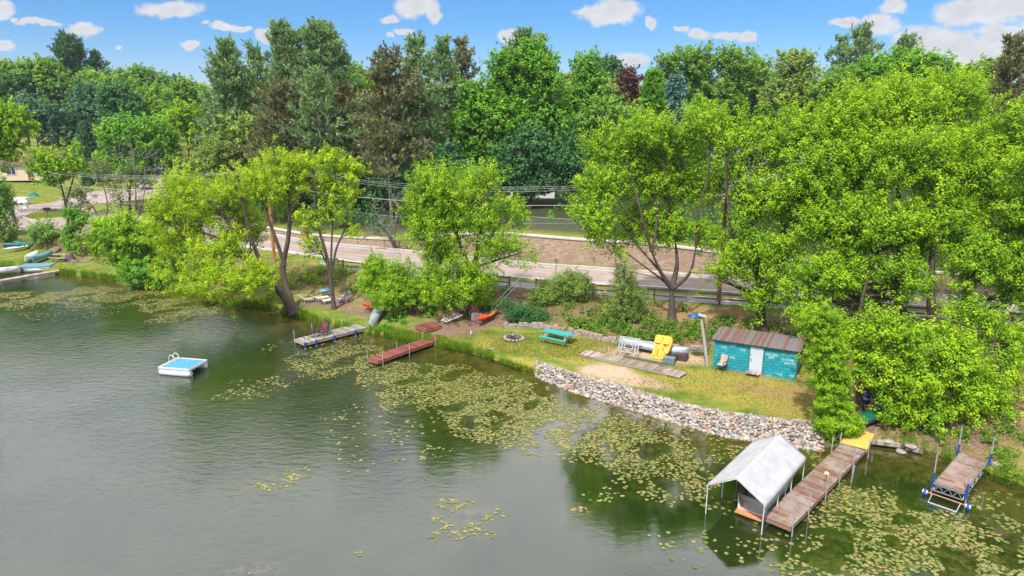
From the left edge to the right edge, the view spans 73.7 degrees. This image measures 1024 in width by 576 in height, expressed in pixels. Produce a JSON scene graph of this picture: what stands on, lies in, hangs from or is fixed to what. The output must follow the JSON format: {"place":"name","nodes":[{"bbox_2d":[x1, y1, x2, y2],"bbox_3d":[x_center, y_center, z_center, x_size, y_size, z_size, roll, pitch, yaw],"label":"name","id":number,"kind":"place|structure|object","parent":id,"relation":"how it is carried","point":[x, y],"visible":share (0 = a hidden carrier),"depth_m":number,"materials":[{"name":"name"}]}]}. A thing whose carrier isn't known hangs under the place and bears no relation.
{"place":"outdoors","nodes":[
{"label":"outdoors","id":0,"kind":"place"},
{"bbox_2d":[33,188,172,206],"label":"side road","id":1,"kind":"structure","parent":0,"point":[101,199],"depth_m":116.96,"materials":[{"name":"asphalt"}]},
{"bbox_2d":[0,272,1023,575],"bbox_3d":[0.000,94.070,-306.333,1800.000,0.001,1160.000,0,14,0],"label":"lake water","id":2,"kind":"structure","parent":0,"point":[120,454],"depth_m":33.31,"materials":[{"name":"liquid"}]},
{"bbox_2d":[158,353,207,376],"bbox_3d":[-22.794,5.479,47.225,2.573,1.472,2.178,3,14,12],"label":"swim raft","id":3,"kind":"object","parent":2,"relation":"on","point":[181,367],"visible":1,"depth_m":46.70,"materials":[{"name":"white plastic"}]},
{"bbox_2d":[293,317,366,348],"bbox_3d":[-14.279,3.821,54.067,1.658,2.370,5.638,13,19,43],"label":"dock","id":4,"kind":"object","parent":2,"relation":"in","point":[305,341],"visible":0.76,"depth_m":53.66,"materials":[{"name":"grey wood"}]},
{"bbox_2d":[366,332,441,363],"bbox_3d":[-7.660,4.729,50.787,1.286,2.200,7.053,11,18,37],"label":"dock","id":5,"kind":"object","parent":2,"relation":"in","point":[409,348],"visible":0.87,"depth_m":49.91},
{"bbox_2d":[0,286,1023,575],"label":"lily pads","id":6,"kind":"object","parent":2,"relation":"on","point":[560,430],"visible":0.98,"depth_m":37.58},
{"bbox_2d":[705,434,805,534],"bbox_3d":[11.209,9.042,31.245,2.587,3.106,5.343,11,18,38],"label":"boat canopy","id":7,"kind":"object","parent":2,"relation":"in","point":[763,471],"visible":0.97,"depth_m":30.55,"materials":[{"name":"fabric"}]},
{"bbox_2d":[734,479,792,521],"bbox_3d":[11.949,9.170,31.634,1.281,1.269,5.290,11,18,38],"label":"motorboat","id":8,"kind":"object","parent":2,"relation":"on","point":[750,505],"visible":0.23,"depth_m":30.05,"materials":[{"name":"plastic"}]},
{"bbox_2d":[764,433,865,536],"bbox_3d":[14.424,9.266,32.113,1.316,2.450,9.356,13,19,42],"label":"dock","id":9,"kind":"object","parent":2,"relation":"in","point":[800,501],"visible":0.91,"depth_m":31.34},
{"bbox_2d":[922,427,994,511],"bbox_3d":[21.130,8.878,32.225,5.138,2.950,1.920,-13,19,-42],"label":"roll in dock","id":10,"kind":"object","parent":2,"relation":"in","point":[962,471],"visible":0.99,"depth_m":31.91,"materials":[{"name":"wood"}]},
{"bbox_2d":[0,120,1023,491],"bbox_3d":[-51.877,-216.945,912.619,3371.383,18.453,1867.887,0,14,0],"label":"ground","id":11,"kind":"structure","parent":0,"point":[354,310],"depth_m":55.03,"materials":[{"name":"plant"}]},
{"bbox_2d":[0,170,22,247],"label":"shrub","id":12,"kind":"object","parent":11,"relation":"on","point":[6,202],"visible":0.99,"depth_m":86.31,"materials":[{"name":"green plant"}]},
{"bbox_2d":[0,69,40,149],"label":"ridge tree","id":13,"kind":"object","parent":11,"relation":"on","point":[10,83],"visible":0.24,"depth_m":152.51,"materials":[{"name":"green plant"}]},
{"bbox_2d":[0,95,41,221],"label":"broadleaf tree","id":14,"kind":"object","parent":11,"relation":"on","point":[10,116],"visible":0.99,"depth_m":95.22,"materials":[{"name":"green plant"}]},
{"bbox_2d":[0,52,71,149],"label":"broadleaf tree","id":15,"kind":"object","parent":11,"relation":"on","point":[42,73],"visible":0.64,"depth_m":156.12,"materials":[{"name":"green plant"}]},
{"bbox_2d":[0,149,74,180],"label":"house","id":16,"kind":"structure","parent":11,"relation":"on","point":[19,173],"depth_m":131.73,"materials":[{"name":"beige"}]},
{"bbox_2d":[3,88,74,151],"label":"broadleaf tree","id":17,"kind":"object","parent":11,"relation":"on","point":[49,116],"visible":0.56,"depth_m":134.75,"materials":[{"name":"green plant"}]},
{"bbox_2d":[17,216,63,249],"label":"shrub","id":18,"kind":"object","parent":11,"relation":"on","point":[50,231],"visible":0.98,"depth_m":85.12,"materials":[{"name":"green plant"}]},
{"bbox_2d":[19,138,94,240],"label":"locust tree","id":19,"kind":"object","parent":11,"relation":"on","point":[45,165],"visible":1,"depth_m":81.95,"materials":[{"name":"green plant"}]},
{"bbox_2d":[46,28,94,124],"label":"white pine","id":20,"kind":"object","parent":11,"relation":"on","point":[68,45],"visible":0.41,"depth_m":161.68,"materials":[{"name":"green plant"}]},
{"bbox_2d":[58,205,93,253],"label":"ivy covered tree","id":21,"kind":"object","parent":11,"relation":"on","point":[68,230],"visible":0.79,"depth_m":83.06,"materials":[{"name":"green plant"}]},
{"bbox_2d":[59,75,103,143],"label":"broadleaf tree","id":22,"kind":"object","parent":11,"relation":"on","point":[84,104],"visible":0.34,"depth_m":139.09,"materials":[{"name":"green plant"}]},
{"bbox_2d":[75,119,105,187],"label":"spruce tree","id":23,"kind":"object","parent":11,"relation":"on","point":[87,141],"visible":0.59,"depth_m":124.74,"materials":[{"name":"green plant"}]},
{"bbox_2d":[57,153,133,222],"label":"broadleaf tree","id":24,"kind":"object","parent":11,"relation":"on","point":[82,196],"visible":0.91,"depth_m":89.08,"materials":[{"name":"green plant"}]},
{"bbox_2d":[65,65,137,101],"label":"broadleaf tree","id":25,"kind":"object","parent":11,"relation":"on","point":[94,76],"visible":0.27,"depth_m":150.25,"materials":[{"name":"green plant"}]},
{"bbox_2d":[85,48,120,75],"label":"white pine","id":26,"kind":"object","parent":11,"relation":"on","point":[94,54],"visible":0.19,"depth_m":166.96,"materials":[{"name":"green plant"}]},
{"bbox_2d":[92,78,144,127],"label":"ridge tree","id":27,"kind":"object","parent":11,"relation":"on","point":[117,95],"visible":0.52,"depth_m":127.81,"materials":[{"name":"green plant"}]},
{"bbox_2d":[94,136,168,223],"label":"dead tree","id":28,"kind":"object","parent":11,"relation":"on","point":[136,203],"visible":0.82,"depth_m":91.80,"materials":[{"name":"grey plant"}]},
{"bbox_2d":[82,205,190,279],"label":"bush","id":29,"kind":"object","parent":11,"relation":"on","point":[118,233],"visible":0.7,"depth_m":69.52,"materials":[{"name":"green plant"}]},
{"bbox_2d":[90,109,185,211],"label":"broadleaf tree","id":30,"kind":"object","parent":11,"relation":"on","point":[163,137],"visible":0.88,"depth_m":100.55,"materials":[{"name":"green plant"}]},
{"bbox_2d":[111,62,171,89],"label":"broadleaf tree","id":31,"kind":"object","parent":11,"relation":"on","point":[140,73],"visible":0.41,"depth_m":168.69,"materials":[{"name":"green plant"}]},
{"bbox_2d":[113,255,178,290],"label":"shore bush","id":32,"kind":"object","parent":11,"relation":"on","point":[141,274],"visible":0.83,"depth_m":68.97,"materials":[{"name":"green plant"}]},
{"bbox_2d":[135,81,180,139],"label":"ridge tree","id":33,"kind":"object","parent":11,"relation":"on","point":[157,99],"visible":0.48,"depth_m":133.27,"materials":[{"name":"green plant"}]},
{"bbox_2d":[152,95,212,160],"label":"broadleaf tree","id":34,"kind":"object","parent":11,"relation":"on","point":[182,114],"visible":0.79,"depth_m":111.42,"materials":[{"name":"green plant"}]},
{"bbox_2d":[158,154,208,220],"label":"broadleaf tree","id":35,"kind":"object","parent":11,"relation":"on","point":[181,165],"visible":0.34,"depth_m":94.34,"materials":[{"name":"green plant"}]},
{"bbox_2d":[159,74,211,150],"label":"broadleaf tree","id":36,"kind":"object","parent":11,"relation":"on","point":[186,90],"visible":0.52,"depth_m":159.56,"materials":[{"name":"green plant"}]},
{"bbox_2d":[3,235,371,304],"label":"undergrowth","id":37,"kind":"object","parent":11,"relation":"on","point":[306,274],"visible":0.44,"depth_m":66.66,"materials":[{"name":"green plant"}]},
{"bbox_2d":[189,33,263,201],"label":"white pine","id":38,"kind":"object","parent":11,"relation":"on","point":[225,73],"visible":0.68,"depth_m":98.69,"materials":[{"name":"green plant"}]},
{"bbox_2d":[133,134,322,320],"bbox_3d":[-24.175,-5.037,58.189,15.248,15.736,12.310,0,14,0],"label":"maple tree","id":39,"kind":"object","parent":11,"relation":"on","point":[260,186],"visible":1,"depth_m":57.77,"materials":[{"name":"green plant"}]},
{"bbox_2d":[190,111,271,197],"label":"broadleaf tree","id":40,"kind":"object","parent":11,"relation":"on","point":[217,153],"visible":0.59,"depth_m":94.94,"materials":[{"name":"green plant"}]},
{"bbox_2d":[240,38,272,128],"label":"white pine","id":41,"kind":"object","parent":11,"relation":"on","point":[257,62],"visible":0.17,"depth_m":107.62,"materials":[{"name":"green plant"}]},
{"bbox_2d":[0,259,541,374],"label":"shore grass","id":42,"kind":"structure","parent":11,"relation":"on","point":[404,336],"depth_m":55.07,"materials":[{"name":"green plant"}]},
{"bbox_2d":[227,75,330,209],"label":"scots pine","id":43,"kind":"object","parent":11,"relation":"on","point":[271,116],"visible":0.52,"depth_m":87.84,"materials":[{"name":"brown plant"}]},
{"bbox_2d":[246,17,315,141],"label":"white pine","id":44,"kind":"object","parent":11,"relation":"on","point":[284,39],"visible":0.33,"depth_m":100.95,"materials":[{"name":"green plant"}]},
{"bbox_2d":[273,62,365,216],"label":"scots pine","id":45,"kind":"object","parent":11,"relation":"on","point":[316,81],"visible":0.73,"depth_m":86.13,"materials":[{"name":"green plant"}]},
{"bbox_2d":[286,16,373,148],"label":"white pine","id":46,"kind":"object","parent":11,"relation":"on","point":[322,42],"visible":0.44,"depth_m":98.72,"materials":[{"name":"green plant"}]},
{"bbox_2d":[292,139,373,309],"bbox_3d":[-15.253,-5.153,58.475,7.304,14.834,3.384,0,14,0],"label":"maple tree","id":47,"kind":"object","parent":11,"relation":"on","point":[346,194],"visible":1,"depth_m":57.94,"materials":[{"name":"green plant"}]},
{"bbox_2d":[312,79,386,190],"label":"scots pine","id":48,"kind":"object","parent":11,"relation":"on","point":[341,96],"visible":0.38,"depth_m":89.93,"materials":[{"name":"green plant"}]},
{"bbox_2d":[304,153,397,218],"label":"broadleaf tree","id":49,"kind":"object","parent":11,"relation":"on","point":[380,191],"visible":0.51,"depth_m":89.07,"materials":[{"name":"green plant"}]},
{"bbox_2d":[353,183,417,247],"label":"dead tree","id":50,"kind":"object","parent":11,"relation":"on","point":[393,242],"visible":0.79,"depth_m":76.61,"materials":[{"name":"grey plant"}]},
{"bbox_2d":[347,40,440,224],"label":"scots pine","id":51,"kind":"object","parent":11,"relation":"on","point":[386,66],"visible":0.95,"depth_m":80.05,"materials":[{"name":"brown plant"}]},
{"bbox_2d":[351,246,453,314],"bbox_3d":[-8.976,-0.388,57.005,9.277,5.726,5.222,0,14,0],"label":"young maple","id":52,"kind":"object","parent":11,"relation":"on","point":[396,289],"visible":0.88,"depth_m":56.54,"materials":[{"name":"green plant"}]},
{"bbox_2d":[369,29,451,171],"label":"scots pine","id":53,"kind":"object","parent":11,"relation":"on","point":[416,47],"visible":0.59,"depth_m":83.52,"materials":[{"name":"green plant"}]},
{"bbox_2d":[21,255,816,418],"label":"lawn grass","id":54,"kind":"structure","parent":11,"relation":"on","point":[556,347],"depth_m":48.02,"materials":[{"name":"green plant"}]},
{"bbox_2d":[348,284,511,329],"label":"undergrowth","id":55,"kind":"object","parent":11,"relation":"on","point":[433,309],"visible":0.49,"depth_m":57.52,"materials":[{"name":"green plant"}]},
{"bbox_2d":[414,32,470,151],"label":"scots pine","id":56,"kind":"object","parent":11,"relation":"on","point":[442,58],"visible":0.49,"depth_m":92.94,"materials":[{"name":"green plant"}]},
{"bbox_2d":[387,137,500,208],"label":"broadleaf tree","id":57,"kind":"object","parent":11,"relation":"on","point":[440,154],"visible":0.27,"depth_m":81.09,"materials":[{"name":"green plant"}]},
{"bbox_2d":[445,34,485,140],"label":"scots pine","id":58,"kind":"object","parent":11,"relation":"on","point":[462,55],"visible":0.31,"depth_m":96.41,"materials":[{"name":"green plant"}]},
{"bbox_2d":[390,153,543,317],"bbox_3d":[-3.729,-4.123,55.745,12.800,13.599,8.066,0,14,0],"label":"maple tree","id":59,"kind":"object","parent":11,"relation":"on","point":[439,198],"visible":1,"depth_m":54.63,"materials":[{"name":"green plant"}]},
{"bbox_2d":[442,32,578,197],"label":"broadleaf tree","id":60,"kind":"object","parent":11,"relation":"on","point":[536,67],"visible":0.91,"depth_m":87.32,"materials":[{"name":"green plant"}]},
{"bbox_2d":[495,296,555,323],"bbox_3d":[1.070,2.007,54.943,5.080,3.023,2.519,0,14,0],"label":"juniper bush","id":61,"kind":"object","parent":11,"relation":"on","point":[514,311],"visible":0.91,"depth_m":54.60,"materials":[{"name":"green plant"}]},
{"bbox_2d":[489,25,564,139],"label":"white pine","id":62,"kind":"object","parent":11,"relation":"on","point":[524,31],"visible":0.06,"depth_m":101.43,"materials":[{"name":"green plant"}]},
{"bbox_2d":[486,116,593,208],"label":"broadleaf tree","id":63,"kind":"object","parent":11,"relation":"on","point":[558,158],"visible":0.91,"depth_m":82.00,"materials":[{"name":"green plant"}]},
{"bbox_2d":[524,266,599,306],"bbox_3d":[4.101,0.083,56.543,6.264,3.988,3.098,0,14,0],"label":"dogwood bush","id":64,"kind":"object","parent":11,"relation":"on","point":[566,286],"visible":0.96,"depth_m":56.15,"materials":[{"name":"green plant"}]},
{"bbox_2d":[223,192,949,241],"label":"undergrowth","id":65,"kind":"object","parent":11,"relation":"on","point":[369,217],"visible":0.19,"depth_m":84.26,"materials":[{"name":"green plant"}]},
{"bbox_2d":[559,44,617,193],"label":"broadleaf tree","id":66,"kind":"object","parent":11,"relation":"on","point":[591,85],"visible":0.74,"depth_m":90.98,"materials":[{"name":"green plant"}]},
{"bbox_2d":[503,322,703,351],"bbox_3d":[6.470,3.583,51.354,15.531,0.491,1.209,7,16,25],"label":"stone edging","id":67,"kind":"object","parent":11,"relation":"on","point":[614,339],"visible":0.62,"depth_m":52.18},
{"bbox_2d":[558,94,650,164],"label":"broadleaf tree","id":68,"kind":"object","parent":11,"relation":"on","point":[616,109],"visible":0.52,"depth_m":88.31,"materials":[{"name":"green plant"}]},
{"bbox_2d":[581,52,627,77],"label":"ridge tree","id":69,"kind":"object","parent":11,"relation":"on","point":[612,63],"visible":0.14,"depth_m":178.17,"materials":[{"name":"green plant"}]},
{"bbox_2d":[215,216,1022,298],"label":"retaining wall","id":70,"kind":"structure","parent":11,"relation":"on","point":[560,249],"depth_m":69.09,"materials":[{"name":"concrete"}]},
{"bbox_2d":[597,257,657,324],"bbox_3d":[8.950,0.464,52.428,4.858,5.998,2.941,0,14,0],"label":"sapling thicket","id":71,"kind":"object","parent":11,"relation":"on","point":[639,301],"visible":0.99,"depth_m":52.24,"materials":[{"name":"green plant"}]},
{"bbox_2d":[603,73,651,124],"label":"ridge tree","id":72,"kind":"object","parent":11,"relation":"on","point":[613,88],"visible":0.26,"depth_m":133.19,"materials":[{"name":"green plant"}]},
{"bbox_2d":[611,64,644,177],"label":"broadleaf tree","id":73,"kind":"object","parent":11,"relation":"on","point":[630,77],"visible":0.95,"depth_m":102.74,"materials":[{"name":"purple plant"}]},
{"bbox_2d":[579,350,686,378],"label":"boardwalk","id":74,"kind":"structure","parent":11,"relation":"on","point":[647,366],"depth_m":46.07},
{"bbox_2d":[620,67,671,197],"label":"spruce tree","id":75,"kind":"object","parent":11,"relation":"on","point":[653,84],"visible":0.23,"depth_m":89.70,"materials":[{"name":"green plant"}]},
{"bbox_2d":[564,92,739,323],"bbox_3d":[10.274,-6.029,52.111,13.290,17.232,8.698,-2,14,-10],"label":"maple tree","id":76,"kind":"object","parent":11,"relation":"on","point":[635,146],"visible":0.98,"depth_m":50.33,"materials":[{"name":"green plant"}]},
{"bbox_2d":[617,337,688,357],"bbox_3d":[9.930,4.172,48.309,5.218,0.701,0.992,8,16,29],"label":"canoe","id":77,"kind":"object","parent":11,"relation":"on","point":[646,345],"visible":0.63,"depth_m":48.19,"materials":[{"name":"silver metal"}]},
{"bbox_2d":[651,335,672,359],"bbox_3d":[10.372,4.165,47.202,1.280,1.636,1.194,8,16,29],"label":"pedal boat","id":78,"kind":"object","parent":11,"relation":"on","point":[663,344],"visible":0.91,"depth_m":47.10,"materials":[{"name":"yellow plastic"}]},
{"bbox_2d":[530,296,810,353],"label":"undergrowth","id":79,"kind":"object","parent":11,"relation":"on","point":[595,326],"visible":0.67,"depth_m":51.77,"materials":[{"name":"green plant"}]},
{"bbox_2d":[662,69,688,181],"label":"spruce tree","id":80,"kind":"object","parent":11,"relation":"on","point":[675,87],"visible":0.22,"depth_m":93.52,"materials":[{"name":"green plant"}]},
{"bbox_2d":[535,362,825,447],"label":"riprap stones","id":81,"kind":"object","parent":11,"relation":"on","point":[623,395],"visible":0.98,"depth_m":40.18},
{"bbox_2d":[677,93,711,198],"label":"arborvitae","id":82,"kind":"object","parent":11,"relation":"on","point":[699,98],"visible":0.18,"depth_m":89.36,"materials":[{"name":"green plant"}]},
{"bbox_2d":[648,38,776,120],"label":"broadleaf tree","id":83,"kind":"object","parent":11,"relation":"on","point":[738,66],"visible":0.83,"depth_m":115.20,"materials":[{"name":"green plant"}]},
{"bbox_2d":[712,326,804,380],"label":"shed","id":84,"kind":"structure","parent":11,"relation":"on","point":[768,354],"depth_m":44.58,"materials":[{"name":"teal"}]},
{"bbox_2d":[734,71,790,130],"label":"ridge tree","id":85,"kind":"object","parent":11,"relation":"on","point":[753,103],"visible":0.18,"depth_m":120.70,"materials":[{"name":"green plant"}]},
{"bbox_2d":[691,92,844,331],"bbox_3d":[18.360,-5.402,49.868,10.775,17.435,7.898,8,16,29],"label":"maple tree","id":86,"kind":"object","parent":11,"relation":"on","point":[755,201],"visible":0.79,"depth_m":48.82,"materials":[{"name":"green plant"}]},
{"bbox_2d":[535,278,1023,321],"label":"rail fence","id":87,"kind":"object","parent":11,"relation":"on","point":[719,298],"visible":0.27,"depth_m":54.95,"materials":[{"name":"grey wood"}]},
{"bbox_2d":[756,46,827,119],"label":"broadleaf tree","id":88,"kind":"object","parent":11,"relation":"on","point":[789,83],"visible":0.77,"depth_m":106.06,"materials":[{"name":"green plant"}]},
{"bbox_2d":[797,300,868,442],"bbox_3d":[17.020,4.503,36.143,4.453,8.113,2.840,0,14,0],"label":"ivy covered tree","id":89,"kind":"object","parent":11,"relation":"on","point":[835,415],"visible":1,"depth_m":35.64,"materials":[{"name":"green plant"}]},
{"bbox_2d":[817,33,849,145],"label":"pine tree","id":90,"kind":"object","parent":11,"relation":"on","point":[837,52],"visible":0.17,"depth_m":115.45,"materials":[{"name":"green plant"}]},
{"bbox_2d":[800,62,869,111],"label":"broadleaf tree","id":91,"kind":"object","parent":11,"relation":"on","point":[815,91],"visible":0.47,"depth_m":95.35,"materials":[{"name":"green plant"}]},
{"bbox_2d":[812,20,889,132],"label":"pine tree","id":92,"kind":"object","parent":11,"relation":"on","point":[861,38],"visible":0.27,"depth_m":110.53,"materials":[{"name":"green plant"}]},
{"bbox_2d":[841,427,876,456],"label":"ramp","id":93,"kind":"structure","parent":11,"relation":"on","point":[864,440],"depth_m":35.90,"materials":[{"name":"yellow wood"}]},
{"bbox_2d":[757,56,1023,322],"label":"maple tree","id":94,"kind":"object","parent":11,"relation":"on","point":[857,153],"visible":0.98,"depth_m":45.40,"materials":[{"name":"green plant"}]},
{"bbox_2d":[762,186,1023,344],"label":"maple tree","id":95,"kind":"object","parent":11,"relation":"on","point":[982,261],"visible":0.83,"depth_m":44.17,"materials":[{"name":"green plant"}]},
{"bbox_2d":[844,42,960,194],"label":"broadleaf tree","id":96,"kind":"object","parent":11,"relation":"on","point":[885,60],"visible":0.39,"depth_m":86.74,"materials":[{"name":"green plant"}]},
{"bbox_2d":[890,29,924,68],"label":"pine tree","id":97,"kind":"object","parent":11,"relation":"on","point":[910,39],"visible":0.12,"depth_m":105.26,"materials":[{"name":"green plant"}]},
{"bbox_2d":[793,270,1023,438],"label":"maple tree","id":98,"kind":"object","parent":11,"relation":"on","point":[950,363],"visible":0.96,"depth_m":36.70,"materials":[{"name":"green plant"}]},
{"bbox_2d":[805,339,1023,483],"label":"undergrowth","id":99,"kind":"object","parent":11,"relation":"on","point":[998,449],"visible":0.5,"depth_m":35.38,"materials":[{"name":"green plant"}]},
{"bbox_2d":[881,409,1023,490],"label":"shore grass","id":100,"kind":"structure","parent":11,"relation":"on","point":[907,438],"depth_m":34.93,"materials":[{"name":"green plant"}]},
{"bbox_2d":[944,47,1023,120],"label":"broadleaf tree","id":101,"kind":"object","parent":11,"relation":"on","point":[986,65],"visible":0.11,"depth_m":91.00,"materials":[{"name":"green plant"}]},
{"bbox_2d":[951,29,1023,185],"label":"pine tree","id":102,"kind":"object","parent":11,"relation":"on","point":[1008,65],"visible":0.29,"depth_m":79.54,"materials":[{"name":"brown plant"}]},
{"bbox_2d":[983,91,1023,363],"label":"maple tree","id":103,"kind":"object","parent":11,"relation":"on","point":[1016,114],"visible":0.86,"depth_m":43.26,"materials":[{"name":"green plant"}]},
{"bbox_2d":[0,0,1023,96],"label":"sky","id":104,"kind":"structure","parent":0,"point":[170,35],"materials":[{"name":"blue"}]},
{"bbox_2d":[1,203,1023,311],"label":"road","id":105,"kind":"structure","parent":0,"point":[551,269],"depth_m":68.45,"materials":[{"name":"asphalt"}]},
{"bbox_2d":[18,229,1023,312],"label":"kerb","id":106,"kind":"structure","parent":105,"relation":"on","point":[684,289],"depth_m":60.22,"materials":[{"name":"concrete"}]},
{"bbox_2d":[216,223,996,299],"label":"kerb","id":107,"kind":"structure","parent":105,"relation":"on","point":[548,263],"depth_m":69.22,"materials":[{"name":"concrete"}]},
{"bbox_2d":[320,260,1023,324],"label":"footpath","id":108,"kind":"structure","parent":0,"point":[531,286],"depth_m":56.72,"materials":[{"name":"concrete"}]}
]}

